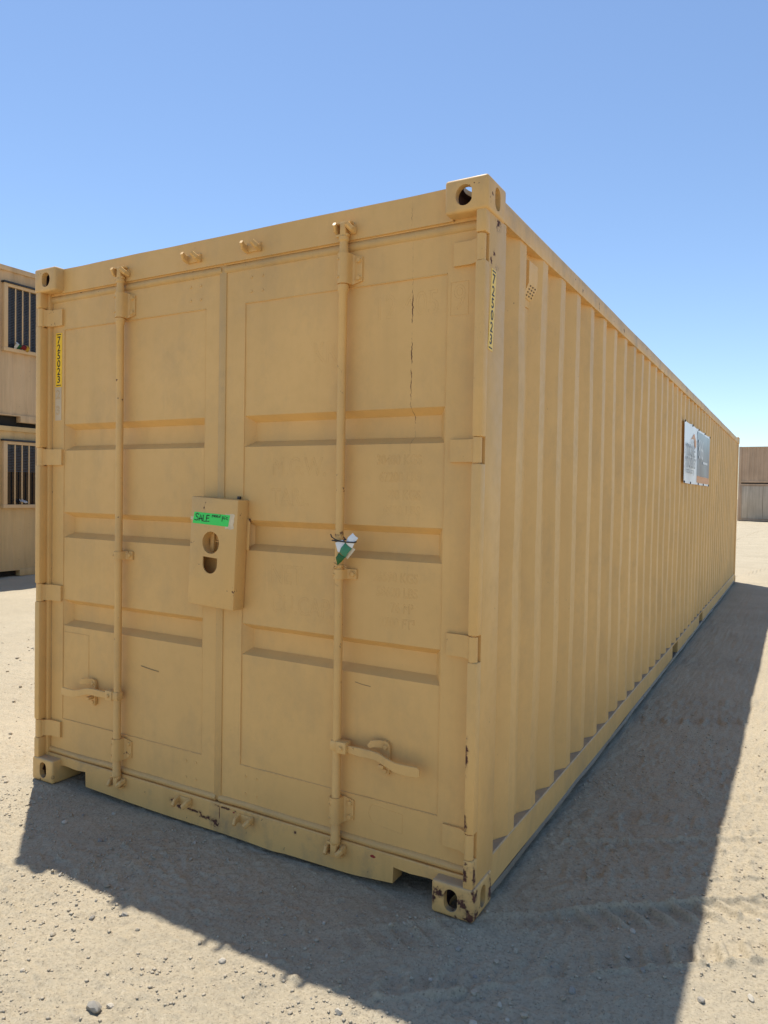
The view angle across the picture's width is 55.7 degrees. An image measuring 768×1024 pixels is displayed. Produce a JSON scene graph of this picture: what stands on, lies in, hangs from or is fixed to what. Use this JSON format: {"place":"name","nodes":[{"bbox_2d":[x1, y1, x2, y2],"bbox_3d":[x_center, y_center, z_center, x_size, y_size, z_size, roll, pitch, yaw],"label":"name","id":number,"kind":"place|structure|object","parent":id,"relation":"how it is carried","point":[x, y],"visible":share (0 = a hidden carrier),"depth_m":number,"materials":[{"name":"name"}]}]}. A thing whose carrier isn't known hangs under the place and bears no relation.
{"place":"outdoors","nodes":[
{"label":"outdoors","id":0,"kind":"place"},
{"bbox_2d":[0,499,767,1023],"bbox_3d":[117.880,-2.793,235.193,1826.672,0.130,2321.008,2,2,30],"label":"ground","id":1,"kind":"structure","parent":0,"point":[712,679],"depth_m":2.68,"materials":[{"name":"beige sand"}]},
{"bbox_2d":[0,425,36,575],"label":"office container","id":2,"kind":"object","parent":1,"relation":"on","point":[18,456],"visible":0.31,"depth_m":12.01,"materials":[{"name":"beige metal"}]},
{"bbox_2d":[0,264,36,428],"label":"office container","id":3,"kind":"object","parent":2,"relation":"on","point":[18,316],"visible":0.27,"depth_m":11.94,"materials":[{"name":"beige metal"}]},
{"bbox_2d":[1,280,36,356],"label":"window","id":4,"kind":"structure","parent":3,"relation":"in","point":[19,310],"depth_m":11.93,"materials":[{"name":"paint"}]},
{"bbox_2d":[14,342,29,351],"bbox_3d":[-5.924,-2.702,11.900,0.103,0.153,0.273,2,2,30],"label":"cloth rag","id":5,"kind":"object","parent":3,"relation":"on","point":[23,347],"visible":1,"depth_m":11.89,"materials":[{"name":"multicoloured"}]},
{"bbox_2d":[0,439,36,507],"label":"window","id":6,"kind":"structure","parent":2,"relation":"in","point":[19,457],"depth_m":12.01,"materials":[{"name":"paint"}]},
{"bbox_2d":[86,1000,101,1013],"bbox_3d":[-0.845,1.443,2.117,0.048,0.038,0.033,1,2,16],"label":"stone","id":7,"kind":"object","parent":1,"relation":"on","point":[93,1006],"visible":1,"depth_m":2.11,"materials":[{"name":"grey stone"}]},
{"bbox_2d":[106,1003,113,1008],"bbox_3d":[-0.804,1.452,2.137,0.021,0.019,0.020,1,2,12],"label":"stone","id":8,"kind":"object","parent":1,"relation":"on","point":[109,1005],"visible":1,"depth_m":2.13,"materials":[{"name":"beige stone"}]},
{"bbox_2d":[218,957,225,963],"bbox_3d":[-0.521,1.448,2.342,0.024,0.020,0.020,0,2,-35],"label":"stone","id":9,"kind":"object","parent":1,"relation":"on","point":[222,960],"visible":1,"depth_m":2.34,"materials":[{"name":"beige stone"}]},
{"bbox_2d":[335,1008,342,1015],"bbox_3d":[-0.131,1.454,2.115,0.021,0.021,0.022,2,2,26],"label":"stone","id":10,"kind":"object","parent":1,"relation":"on","point":[338,1011],"visible":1,"depth_m":2.11,"materials":[{"name":"beige stone"}]},
{"bbox_2d":[33,174,739,922],"bbox_3d":[2.289,0.018,8.391,2.446,2.591,12.198,2,2,30],"label":"shipping container","id":11,"kind":"object","parent":1,"relation":"on","point":[459,410],"visible":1,"depth_m":3.08,"materials":[{"name":"beige metal"}]},
{"bbox_2d":[36,265,226,800],"bbox_3d":[-1.220,0.089,3.448,1.211,2.338,0.109,2,2,30],"label":"door","id":12,"kind":"structure","parent":11,"relation":"in","point":[175,343],"depth_m":3.42,"materials":[{"name":"beige paint"}]},
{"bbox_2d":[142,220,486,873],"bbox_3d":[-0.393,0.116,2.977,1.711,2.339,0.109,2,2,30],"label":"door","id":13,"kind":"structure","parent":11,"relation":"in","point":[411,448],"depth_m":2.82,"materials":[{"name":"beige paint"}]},
{"bbox_2d":[330,533,357,564],"bbox_3d":[-0.143,0.140,2.790,0.122,0.124,0.062,2,2,30],"label":"paper tag","id":14,"kind":"object","parent":11,"relation":"attached to","point":[344,549],"visible":0.93,"depth_m":2.77,"materials":[{"name":"white"}]},
{"bbox_2d":[683,419,710,486],"bbox_3d":[3.378,-0.590,7.806,0.023,0.602,2.205,2,2,30],"label":"banner sign","id":15,"kind":"object","parent":11,"relation":"attached to","point":[696,453],"visible":1,"depth_m":7.63,"materials":[{"name":"white plastic"}]},
{"bbox_2d":[469,1019,476,1023],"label":"stone","id":16,"kind":"object","parent":1,"relation":"on","point":[472,1022],"visible":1,"depth_m":2.08,"materials":[{"name":"grey stone"}]},
{"bbox_2d":[471,989,477,995],"bbox_3d":[0.274,1.458,2.208,0.023,0.012,0.020,0,2,-43],"label":"stone","id":17,"kind":"object","parent":1,"relation":"on","point":[474,992],"visible":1,"depth_m":2.20,"materials":[{"name":"grey stone"}]},
{"bbox_2d":[520,1012,527,1017],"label":"stone","id":18,"kind":"object","parent":1,"relation":"on","point":[523,1015],"visible":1,"depth_m":2.10,"materials":[{"name":"grey stone"}]},
{"bbox_2d":[568,986,575,993],"bbox_3d":[0.575,1.466,2.222,0.023,0.019,0.026,12,7,8],"label":"stone","id":19,"kind":"object","parent":1,"relation":"on","point":[571,990],"visible":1,"depth_m":2.22,"materials":[{"name":"grey stone"}]},
{"bbox_2d":[697,996,704,1002],"bbox_3d":[0.954,1.470,2.186,0.020,0.016,0.022,-16,8,-34],"label":"stone","id":20,"kind":"object","parent":1,"relation":"on","point":[700,999],"visible":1,"depth_m":2.18,"materials":[{"name":"beige stone"}]},
{"bbox_2d":[747,994,753,1002],"bbox_3d":[1.107,1.467,2.192,0.017,0.016,0.027,-10,11,5],"label":"stone","id":21,"kind":"object","parent":1,"relation":"on","point":[750,997],"visible":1,"depth_m":2.19,"materials":[{"name":"beige stone"}]},
{"bbox_2d":[737,484,767,520],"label":"storage container","id":22,"kind":"object","parent":1,"relation":"on","point":[752,505],"visible":1,"depth_m":48.49,"materials":[{"name":"grey metal"}]},
{"bbox_2d":[738,446,767,483],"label":"storage container","id":23,"kind":"object","parent":22,"relation":"on","point":[753,465],"visible":0.9,"depth_m":48.47,"materials":[{"name":"brown metal"}]},
{"bbox_2d":[0,0,767,498],"label":"sky","id":24,"kind":"structure","parent":0,"point":[630,137],"materials":[{"name":"blue"}]}
]}

